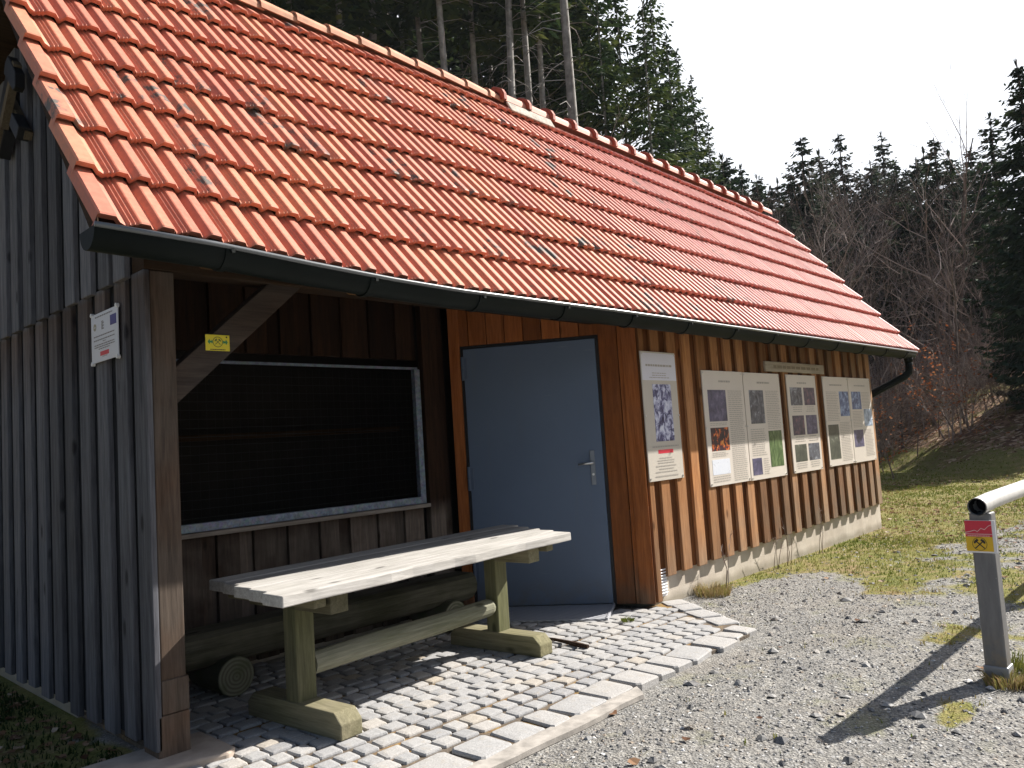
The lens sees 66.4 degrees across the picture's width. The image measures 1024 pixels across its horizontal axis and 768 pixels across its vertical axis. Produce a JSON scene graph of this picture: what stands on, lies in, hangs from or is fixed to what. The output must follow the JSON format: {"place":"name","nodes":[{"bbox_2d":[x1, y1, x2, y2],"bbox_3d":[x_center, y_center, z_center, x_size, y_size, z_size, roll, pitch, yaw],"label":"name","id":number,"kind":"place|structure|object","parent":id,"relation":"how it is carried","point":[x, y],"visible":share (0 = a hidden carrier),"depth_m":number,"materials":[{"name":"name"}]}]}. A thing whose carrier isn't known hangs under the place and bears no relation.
{"place":"outdoors","nodes":[
{"label":"outdoors","id":0,"kind":"place"},
{"bbox_2d":[0,349,1023,767],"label":"ground","id":1,"kind":"structure","parent":0,"point":[940,719],"depth_m":4.33,"materials":[{"name":"gravel"}]},
{"bbox_2d":[0,683,123,767],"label":"grass","id":2,"kind":"structure","parent":1,"relation":"on","point":[20,699],"depth_m":4.17,"materials":[{"name":"plant"}]},
{"bbox_2d":[82,732,234,767],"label":"concrete pad","id":3,"kind":"object","parent":1,"relation":"on","point":[204,750],"visible":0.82,"depth_m":3.59,"materials":[{"name":"concrete"}]},
{"bbox_2d":[264,0,349,25],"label":"tall spruce","id":4,"kind":"object","parent":1,"relation":"on","point":[330,5],"visible":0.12,"depth_m":24.53,"materials":[{"name":"green plant"}]},
{"bbox_2d":[269,0,395,43],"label":"tall spruce","id":5,"kind":"object","parent":1,"relation":"on","point":[358,14],"visible":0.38,"depth_m":25.05,"materials":[{"name":"green plant"}]},
{"bbox_2d":[365,0,447,61],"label":"tall spruce","id":6,"kind":"object","parent":1,"relation":"on","point":[405,12],"visible":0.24,"depth_m":30.41,"materials":[{"name":"green plant"}]},
{"bbox_2d":[352,3,462,74],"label":"tall spruce","id":7,"kind":"object","parent":1,"relation":"on","point":[431,57],"visible":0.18,"depth_m":34.15,"materials":[{"name":"green plant"}]},
{"bbox_2d":[81,604,749,767],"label":"cobblestones","id":8,"kind":"structure","parent":1,"relation":"on","point":[646,642],"depth_m":4.47,"materials":[{"name":"stone"}]},
{"bbox_2d":[184,571,476,696],"bbox_3d":[-1.161,1.655,5.323,0.400,0.378,2.320,-8,-6,43],"label":"log bench","id":9,"kind":"object","parent":8,"relation":"on","point":[216,656],"visible":0.76,"depth_m":4.89,"materials":[{"name":"brown wood"}]},
{"bbox_2d":[209,525,570,740],"bbox_3d":[-0.526,1.385,4.738,0.849,0.746,2.565,-7,-6,38],"label":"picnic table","id":10,"kind":"object","parent":8,"relation":"on","point":[300,594],"visible":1,"depth_m":4.24,"materials":[{"name":"brown wood"}]},
{"bbox_2d":[478,603,614,622],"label":"threshold ramp","id":11,"kind":"structure","parent":8,"relation":"on","point":[596,612],"depth_m":6.11,"materials":[{"name":"metal"}]},
{"bbox_2d":[407,599,756,767],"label":"kerb stones","id":12,"kind":"object","parent":8,"relation":"on","point":[650,673],"visible":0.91,"depth_m":4.24,"materials":[{"name":"stone"}]},
{"bbox_2d":[401,0,487,71],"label":"tall spruce","id":13,"kind":"object","parent":1,"relation":"on","point":[449,8],"visible":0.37,"depth_m":25.59,"materials":[{"name":"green plant"}]},
{"bbox_2d":[412,3,484,82],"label":"spruce","id":14,"kind":"object","parent":1,"relation":"on","point":[465,75],"visible":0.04,"depth_m":36.44,"materials":[{"name":"green plant"}]},
{"bbox_2d":[419,1,495,78],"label":"tall spruce","id":15,"kind":"object","parent":1,"relation":"on","point":[452,55],"visible":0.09,"depth_m":37.37,"materials":[{"name":"green plant"}]},
{"bbox_2d":[0,0,919,758],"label":"wooden hut","id":16,"kind":"object","parent":1,"relation":"on","point":[430,300],"visible":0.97,"depth_m":5.49,"materials":[{"name":"brown wood"}]},
{"bbox_2d":[0,56,32,159],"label":"mining emblem","id":17,"kind":"object","parent":16,"relation":"attached to","point":[14,123],"visible":1,"depth_m":4.91,"materials":[{"name":"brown wood"}]},
{"bbox_2d":[90,303,120,366],"bbox_3d":[-2.091,-0.249,4.021,0.368,0.279,0.016,-8,-6,43],"label":"notice plate","id":18,"kind":"object","parent":16,"relation":"attached to","point":[105,333],"visible":1,"depth_m":4.01,"materials":[{"name":"paper"}]},
{"bbox_2d":[205,334,229,350],"bbox_3d":[-1.502,-0.210,3.997,0.007,0.082,0.128,-8,-6,43],"label":"trail plate","id":19,"kind":"object","parent":16,"relation":"attached to","point":[217,342],"visible":1,"depth_m":4.00,"materials":[{"name":"yellow metal"}]},
{"bbox_2d":[176,359,426,533],"bbox_3d":[-1.594,0.402,5.541,0.045,1.115,2.470,-8,-6,43],"label":"window frame","id":20,"kind":"structure","parent":16,"relation":"in","point":[415,375],"depth_m":5.73,"materials":[{"name":"metal"}]},
{"bbox_2d":[460,338,613,605],"bbox_3d":[0.187,0.737,6.476,1.141,2.155,0.102,-4,-5,10],"label":"door","id":21,"kind":"structure","parent":16,"relation":"in","point":[536,460],"depth_m":6.48,"materials":[{"name":"blue paint"}]},
{"bbox_2d":[639,351,683,481],"bbox_3d":[1.257,0.263,6.546,0.016,1.070,0.525,-8,-6,43],"label":"info board","id":22,"kind":"object","parent":16,"relation":"attached to","point":[661,418],"visible":1,"depth_m":6.53,"materials":[{"name":"grey"}]},
{"bbox_2d":[700,370,750,486],"bbox_3d":[2.009,0.403,7.322,0.016,1.055,0.774,-8,-6,43],"label":"info board","id":23,"kind":"object","parent":16,"relation":"attached to","point":[725,428],"visible":1,"depth_m":7.30,"materials":[{"name":"grey"}]},
{"bbox_2d":[742,372,786,480],"bbox_3d":[2.559,0.417,7.904,0.016,1.058,0.799,-8,-6,43],"label":"info board","id":24,"kind":"object","parent":16,"relation":"attached to","point":[764,427],"visible":1,"depth_m":7.88,"materials":[{"name":"grey"}]},
{"bbox_2d":[763,361,823,373],"bbox_3d":[3.101,-0.174,8.564,0.025,0.105,1.500,-8,-6,43],"label":"name plank","id":25,"kind":"object","parent":16,"relation":"attached to","point":[770,366],"visible":1,"depth_m":8.48,"materials":[{"name":"brown wood"}]},
{"bbox_2d":[785,374,822,473],"bbox_3d":[3.215,0.428,8.597,0.016,1.055,0.760,-8,-6,43],"label":"info board","id":26,"kind":"object","parent":16,"relation":"attached to","point":[804,423],"visible":1,"depth_m":8.57,"materials":[{"name":"grey"}]},
{"bbox_2d":[821,376,854,466],"bbox_3d":[3.883,0.436,9.304,0.016,1.044,0.765,-8,-6,43],"label":"info board","id":27,"kind":"object","parent":16,"relation":"attached to","point":[838,421],"visible":1,"depth_m":9.28,"materials":[{"name":"grey"}]},
{"bbox_2d":[847,378,876,462],"bbox_3d":[4.412,0.447,9.863,0.016,1.046,0.745,-8,-6,43],"label":"info board","id":28,"kind":"object","parent":16,"relation":"attached to","point":[863,436],"visible":1,"depth_m":9.84,"materials":[{"name":"grey"}]},
{"bbox_2d":[407,0,517,84],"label":"tall spruce","id":29,"kind":"object","parent":1,"relation":"on","point":[474,41],"visible":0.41,"depth_m":27.90,"materials":[{"name":"green plant"}]},
{"bbox_2d":[447,6,563,108],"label":"tall spruce","id":30,"kind":"object","parent":1,"relation":"on","point":[491,60],"visible":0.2,"depth_m":30.74,"materials":[{"name":"green plant"}]},
{"bbox_2d":[0,344,1023,767],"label":"fallen leaves","id":31,"kind":"object","parent":1,"relation":"on","point":[84,756],"visible":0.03,"depth_m":5.02,"materials":[{"name":"brown plant"}]},
{"bbox_2d":[487,0,549,105],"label":"tall spruce","id":32,"kind":"object","parent":1,"relation":"on","point":[510,49],"visible":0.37,"depth_m":25.41,"materials":[{"name":"brown plant"}]},
{"bbox_2d":[473,0,572,105],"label":"tall spruce","id":33,"kind":"object","parent":1,"relation":"on","point":[531,21],"visible":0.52,"depth_m":26.46,"materials":[{"name":"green plant"}]},
{"bbox_2d":[477,0,582,117],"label":"tall spruce","id":34,"kind":"object","parent":1,"relation":"on","point":[554,25],"visible":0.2,"depth_m":28.34,"materials":[{"name":"green plant"}]},
{"bbox_2d":[467,686,643,767],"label":"mortar strip","id":35,"kind":"object","parent":1,"relation":"on","point":[530,745],"visible":1,"depth_m":3.68,"materials":[{"name":"concrete"}]},
{"bbox_2d":[495,0,625,119],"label":"tall spruce","id":36,"kind":"object","parent":1,"relation":"on","point":[533,61],"visible":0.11,"depth_m":31.21,"materials":[{"name":"green plant"}]},
{"bbox_2d":[520,0,603,135],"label":"tall spruce","id":37,"kind":"object","parent":1,"relation":"on","point":[568,61],"visible":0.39,"depth_m":21.17,"materials":[{"name":"brown plant"}]},
{"bbox_2d":[544,0,629,135],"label":"tall spruce","id":38,"kind":"object","parent":1,"relation":"on","point":[576,53],"visible":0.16,"depth_m":29.81,"materials":[{"name":"green plant"}]},
{"bbox_2d":[564,0,643,141],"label":"tall spruce","id":39,"kind":"object","parent":1,"relation":"on","point":[604,85],"visible":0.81,"depth_m":26.05,"materials":[{"name":"green plant"}]},
{"bbox_2d":[584,0,661,143],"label":"tall spruce","id":40,"kind":"object","parent":1,"relation":"on","point":[625,37],"visible":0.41,"depth_m":30.68,"materials":[{"name":"green plant"}]},
{"bbox_2d":[616,0,694,172],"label":"tall spruce","id":41,"kind":"object","parent":1,"relation":"on","point":[658,93],"visible":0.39,"depth_m":24.89,"materials":[{"name":"green plant"}]},
{"bbox_2d":[617,0,705,168],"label":"tall spruce","id":42,"kind":"object","parent":1,"relation":"on","point":[653,19],"visible":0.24,"depth_m":29.43,"materials":[{"name":"green plant"}]},
{"bbox_2d":[646,32,717,181],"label":"tall spruce","id":43,"kind":"object","parent":1,"relation":"on","point":[687,137],"visible":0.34,"depth_m":28.09,"materials":[{"name":"green plant"}]},
{"bbox_2d":[668,50,712,176],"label":"tall spruce","id":44,"kind":"object","parent":1,"relation":"on","point":[682,90],"visible":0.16,"depth_m":38.33,"materials":[{"name":"green plant"}]},
{"bbox_2d":[676,74,720,180],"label":"tall spruce","id":45,"kind":"object","parent":1,"relation":"on","point":[695,127],"visible":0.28,"depth_m":30.80,"materials":[{"name":"green plant"}]},
{"bbox_2d":[692,581,735,597],"bbox_3d":[1.703,1.748,6.676,0.372,0.108,0.416,-8,-6,43],"label":"grass clump","id":46,"kind":"object","parent":1,"relation":"on","point":[718,590],"visible":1,"depth_m":6.62,"materials":[{"name":"plant"}]},
{"bbox_2d":[700,122,732,189],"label":"tall spruce","id":47,"kind":"object","parent":1,"relation":"on","point":[710,165],"visible":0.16,"depth_m":26.42,"materials":[{"name":"green plant"}]},
{"bbox_2d":[712,152,760,199],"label":"spruce","id":48,"kind":"object","parent":1,"relation":"on","point":[724,173],"visible":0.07,"depth_m":35.22,"materials":[{"name":"green plant"}]},
{"bbox_2d":[509,503,1023,767],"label":"gravel stones","id":49,"kind":"object","parent":1,"relation":"on","point":[915,713],"visible":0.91,"depth_m":4.08,"materials":[{"name":"gravel"}]},
{"bbox_2d":[579,378,1023,767],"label":"grass","id":50,"kind":"structure","parent":1,"relation":"on","point":[915,501],"depth_m":9.51,"materials":[{"name":"plant"}]},
{"bbox_2d":[774,198,831,265],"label":"spruce","id":51,"kind":"object","parent":1,"relation":"on","point":[790,220],"visible":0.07,"depth_m":34.39,"materials":[{"name":"green plant"}]},
{"bbox_2d":[787,187,846,260],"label":"spruce","id":52,"kind":"object","parent":1,"relation":"on","point":[800,200],"visible":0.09,"depth_m":37.73,"materials":[{"name":"green plant"}]},
{"bbox_2d":[773,137,872,295],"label":"spruce","id":53,"kind":"object","parent":1,"relation":"on","point":[801,165],"visible":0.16,"depth_m":38.62,"materials":[{"name":"green plant"}]},
{"bbox_2d":[746,165,914,300],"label":"bare tree","id":54,"kind":"object","parent":1,"relation":"on","point":[833,231],"visible":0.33,"depth_m":23.80,"materials":[{"name":"brown plant"}]},
{"bbox_2d":[809,148,858,223],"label":"spruce","id":55,"kind":"object","parent":1,"relation":"on","point":[819,165],"visible":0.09,"depth_m":43.14,"materials":[{"name":"green plant"}]},
{"bbox_2d":[815,206,863,291],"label":"spruce","id":56,"kind":"object","parent":1,"relation":"on","point":[832,245],"visible":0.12,"depth_m":35.00,"materials":[{"name":"green plant"}]},
{"bbox_2d":[796,135,896,271],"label":"bare tree","id":57,"kind":"object","parent":1,"relation":"on","point":[826,191],"visible":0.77,"depth_m":34.61,"materials":[{"name":"brown plant"}]},
{"bbox_2d":[804,133,898,285],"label":"bare tree","id":58,"kind":"object","parent":1,"relation":"on","point":[849,208],"visible":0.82,"depth_m":33.82,"materials":[{"name":"brown plant"}]},
{"bbox_2d":[788,145,917,268],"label":"bare tree","id":59,"kind":"object","parent":1,"relation":"on","point":[865,199],"visible":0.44,"depth_m":37.64,"materials":[{"name":"brown plant"}]},
{"bbox_2d":[740,164,972,335],"bbox_3d":[11.006,-2.479,24.994,7.255,9.434,6.667,-5,-5,8],"label":"bare tree","id":60,"kind":"object","parent":1,"relation":"on","point":[851,242],"visible":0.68,"depth_m":24.82,"materials":[{"name":"brown plant"}]},
{"bbox_2d":[811,177,902,293],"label":"bare tree","id":61,"kind":"object","parent":1,"relation":"on","point":[864,226],"visible":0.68,"depth_m":32.60,"materials":[{"name":"brown plant"}]},
{"bbox_2d":[820,132,896,295],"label":"spruce","id":62,"kind":"object","parent":1,"relation":"on","point":[838,145],"visible":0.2,"depth_m":40.89,"materials":[{"name":"green plant"}]},
{"bbox_2d":[797,151,928,302],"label":"bare tree","id":63,"kind":"object","parent":1,"relation":"on","point":[854,271],"visible":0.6,"depth_m":24.64,"materials":[{"name":"brown plant"}]},
{"bbox_2d":[781,184,948,309],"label":"bare tree","id":64,"kind":"object","parent":1,"relation":"on","point":[855,246],"visible":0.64,"depth_m":30.59,"materials":[{"name":"brown plant"}]},
{"bbox_2d":[846,217,896,324],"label":"spruce","id":65,"kind":"object","parent":1,"relation":"on","point":[860,236],"visible":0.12,"depth_m":35.87,"materials":[{"name":"green plant"}]},
{"bbox_2d":[798,217,957,393],"bbox_3d":[13.896,-3.091,28.910,5.189,7.344,5.647,-2,-5,-28],"label":"bare tree","id":66,"kind":"object","parent":1,"relation":"on","point":[867,293],"visible":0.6,"depth_m":29.00,"materials":[{"name":"brown plant"}]},
{"bbox_2d":[840,159,917,323],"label":"spruce","id":67,"kind":"object","parent":1,"relation":"on","point":[873,180],"visible":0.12,"depth_m":39.40,"materials":[{"name":"green plant"}]},
{"bbox_2d":[857,257,906,368],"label":"spruce","id":68,"kind":"object","parent":1,"relation":"on","point":[875,274],"visible":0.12,"depth_m":33.05,"materials":[{"name":"green plant"}]},
{"bbox_2d":[822,204,945,448],"bbox_3d":[10.375,-1.517,22.340,3.483,7.250,2.793,-6,-5,27],"label":"bare tree","id":69,"kind":"object","parent":1,"relation":"on","point":[896,371],"visible":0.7,"depth_m":22.66,"materials":[{"name":"brown plant"}]},
{"bbox_2d":[860,131,914,234],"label":"spruce","id":70,"kind":"object","parent":1,"relation":"on","point":[882,152],"visible":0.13,"depth_m":42.04,"materials":[{"name":"green plant"}]},
{"bbox_2d":[833,226,946,453],"bbox_3d":[10.985,-1.258,22.409,3.290,6.915,2.671,-1,-5,-35],"label":"bare tree","id":71,"kind":"object","parent":1,"relation":"on","point":[874,356],"visible":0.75,"depth_m":22.80,"materials":[{"name":"brown plant"}]},
{"bbox_2d":[844,157,938,363],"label":"bare tree","id":72,"kind":"object","parent":1,"relation":"on","point":[890,244],"visible":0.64,"depth_m":32.58,"materials":[{"name":"brown plant"}]},
{"bbox_2d":[789,118,995,425],"bbox_3d":[11.988,-2.772,24.128,6.226,8.811,6.776,-1,-5,-30],"label":"bare tree","id":73,"kind":"object","parent":1,"relation":"on","point":[937,319],"visible":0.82,"depth_m":23.66,"materials":[{"name":"brown plant"}]},
{"bbox_2d":[830,201,957,393],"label":"bare tree","id":74,"kind":"object","parent":1,"relation":"on","point":[903,299],"visible":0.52,"depth_m":28.51,"materials":[{"name":"brown plant"}]},
{"bbox_2d":[868,170,927,340],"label":"spruce","id":75,"kind":"object","parent":1,"relation":"on","point":[892,187],"visible":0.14,"depth_m":37.99,"materials":[{"name":"green plant"}]},
{"bbox_2d":[869,365,931,455],"bbox_3d":[10.588,0.869,22.768,2.923,3.149,2.948,-5,-5,18],"label":"bare shrub","id":76,"kind":"object","parent":1,"relation":"on","point":[888,411],"visible":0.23,"depth_m":22.31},
{"bbox_2d":[870,377,938,459],"bbox_3d":[10.518,0.984,22.743,3.537,3.292,2.911,-5,-5,18],"label":"bare shrub","id":77,"kind":"object","parent":1,"relation":"on","point":[882,445],"visible":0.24,"depth_m":22.25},
{"bbox_2d":[874,394,948,477],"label":"beech sapling","id":78,"kind":"object","parent":1,"relation":"on","point":[886,451],"visible":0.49,"depth_m":18.41,"materials":[{"name":"brown plant"}]},
{"bbox_2d":[874,369,968,456],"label":"beech sapling","id":79,"kind":"object","parent":1,"relation":"on","point":[958,402],"visible":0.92,"depth_m":20.99,"materials":[{"name":"brown plant"}]},
{"bbox_2d":[887,245,960,402],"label":"bare tree","id":80,"kind":"object","parent":1,"relation":"on","point":[921,339],"visible":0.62,"depth_m":26.93,"materials":[{"name":"brown plant"}]},
{"bbox_2d":[876,154,974,356],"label":"spruce","id":81,"kind":"object","parent":1,"relation":"on","point":[903,232],"visible":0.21,"depth_m":34.00,"materials":[{"name":"green plant"}]},
{"bbox_2d":[852,174,1000,408],"bbox_3d":[13.053,-2.763,24.287,5.871,7.635,5.395,-2,-6,-14],"label":"bare tree","id":82,"kind":"object","parent":1,"relation":"on","point":[948,318],"visible":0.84,"depth_m":24.45,"materials":[{"name":"brown plant"}]},
{"bbox_2d":[852,164,1002,361],"bbox_3d":[16.436,-4.827,32.478,6.585,8.563,6.051,-1,-4,-22],"label":"bare tree","id":83,"kind":"object","parent":1,"relation":"on","point":[910,236],"visible":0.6,"depth_m":32.42,"materials":[{"name":"brown plant"}]},
{"bbox_2d":[900,212,975,384],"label":"bare tree","id":84,"kind":"object","parent":1,"relation":"on","point":[919,290],"visible":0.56,"depth_m":28.71,"materials":[{"name":"brown plant"}]},
{"bbox_2d":[883,156,994,385],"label":"bare tree","id":85,"kind":"object","parent":1,"relation":"on","point":[944,316],"visible":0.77,"depth_m":28.42,"materials":[{"name":"brown plant"}]},
{"bbox_2d":[883,215,995,423],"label":"bare tree","id":86,"kind":"object","parent":1,"relation":"on","point":[955,317],"visible":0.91,"depth_m":22.11,"materials":[{"name":"brown plant"}]},
{"bbox_2d":[886,137,994,360],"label":"spruce","id":87,"kind":"object","parent":1,"relation":"on","point":[935,173],"visible":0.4,"depth_m":31.77,"materials":[{"name":"green plant"}]},
{"bbox_2d":[872,321,1011,439],"bbox_3d":[11.611,-0.001,21.534,3.615,3.364,2.923,-7,-5,33],"label":"bare shrub","id":88,"kind":"object","parent":1,"relation":"on","point":[947,416],"visible":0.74,"depth_m":21.48,"materials":[{"name":"plant"}]},
{"bbox_2d":[893,149,1005,337],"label":"spruce","id":89,"kind":"object","parent":1,"relation":"on","point":[952,168],"visible":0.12,"depth_m":33.22,"materials":[{"name":"green plant"}]},
{"bbox_2d":[891,44,1008,378],"bbox_3d":[15.057,-5.254,25.248,4.559,11.179,3.689,-3,-4,-5],"label":"bare tree","id":90,"kind":"object","parent":1,"relation":"on","point":[964,199],"visible":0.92,"depth_m":25.77,"materials":[{"name":"brown plant"}]},
{"bbox_2d":[916,235,995,361],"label":"bare tree","id":91,"kind":"object","parent":1,"relation":"on","point":[979,296],"visible":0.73,"depth_m":24.76,"materials":[{"name":"brown plant"}]},
{"bbox_2d":[905,332,1010,444],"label":"beech sapling","id":92,"kind":"object","parent":1,"relation":"on","point":[953,440],"visible":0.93,"depth_m":20.80,"materials":[{"name":"brown plant"}]},
{"bbox_2d":[922,240,993,401],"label":"bare tree","id":93,"kind":"object","parent":1,"relation":"on","point":[949,305],"visible":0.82,"depth_m":22.88,"materials":[{"name":"brown plant"}]},
{"bbox_2d":[918,330,1023,430],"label":"bare shrub","id":94,"kind":"object","parent":1,"relation":"on","point":[966,421],"visible":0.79,"depth_m":21.28,"materials":[{"name":"plant"}]},
{"bbox_2d":[939,202,1004,402],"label":"bare tree","id":95,"kind":"object","parent":1,"relation":"on","point":[964,292],"visible":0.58,"depth_m":24.34,"materials":[{"name":"brown plant"}]},
{"bbox_2d":[952,146,1009,314],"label":"spruce","id":96,"kind":"object","parent":1,"relation":"on","point":[971,159],"visible":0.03,"depth_m":34.69,"materials":[{"name":"green plant"}]},
{"bbox_2d":[940,317,1022,418],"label":"bare shrub","id":97,"kind":"object","parent":1,"relation":"on","point":[990,396],"visible":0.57,"depth_m":21.30,"materials":[{"name":"plant"}]},
{"bbox_2d":[944,110,1023,354],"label":"spruce","id":98,"kind":"object","parent":1,"relation":"on","point":[992,136],"visible":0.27,"depth_m":29.24,"materials":[{"name":"green plant"}]},
{"bbox_2d":[961,58,1023,410],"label":"spruce","id":99,"kind":"object","parent":1,"relation":"on","point":[1012,230],"visible":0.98,"depth_m":20.55,"materials":[{"name":"green plant"}]},
{"bbox_2d":[967,480,1023,682],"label":"handrail","id":100,"kind":"object","parent":1,"relation":"on","point":[993,619],"visible":0.85,"depth_m":3.97,"materials":[{"name":"grey metal"}]},
{"bbox_2d":[964,520,997,553],"bbox_3d":[2.386,0.777,3.985,0.137,0.164,0.007,-8,-6,43],"label":"trail sign","id":101,"kind":"object","parent":100,"relation":"attached to","point":[980,536],"visible":1,"depth_m":3.98,"materials":[{"name":"multicoloured plastic"}]},
{"bbox_2d":[977,666,1023,691],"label":"grass clump","id":102,"kind":"object","parent":1,"relation":"on","point":[997,681],"visible":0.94,"depth_m":3.85,"materials":[{"name":"plant"}]},
{"bbox_2d":[979,206,1023,402],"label":"spruce","id":103,"kind":"object","parent":1,"relation":"on","point":[1007,317],"visible":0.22,"depth_m":21.87,"materials":[{"name":"green plant"}]},
{"bbox_2d":[397,0,1023,247],"label":"sky","id":104,"kind":"structure","parent":0,"point":[769,74],"materials":[{"name":"white"}]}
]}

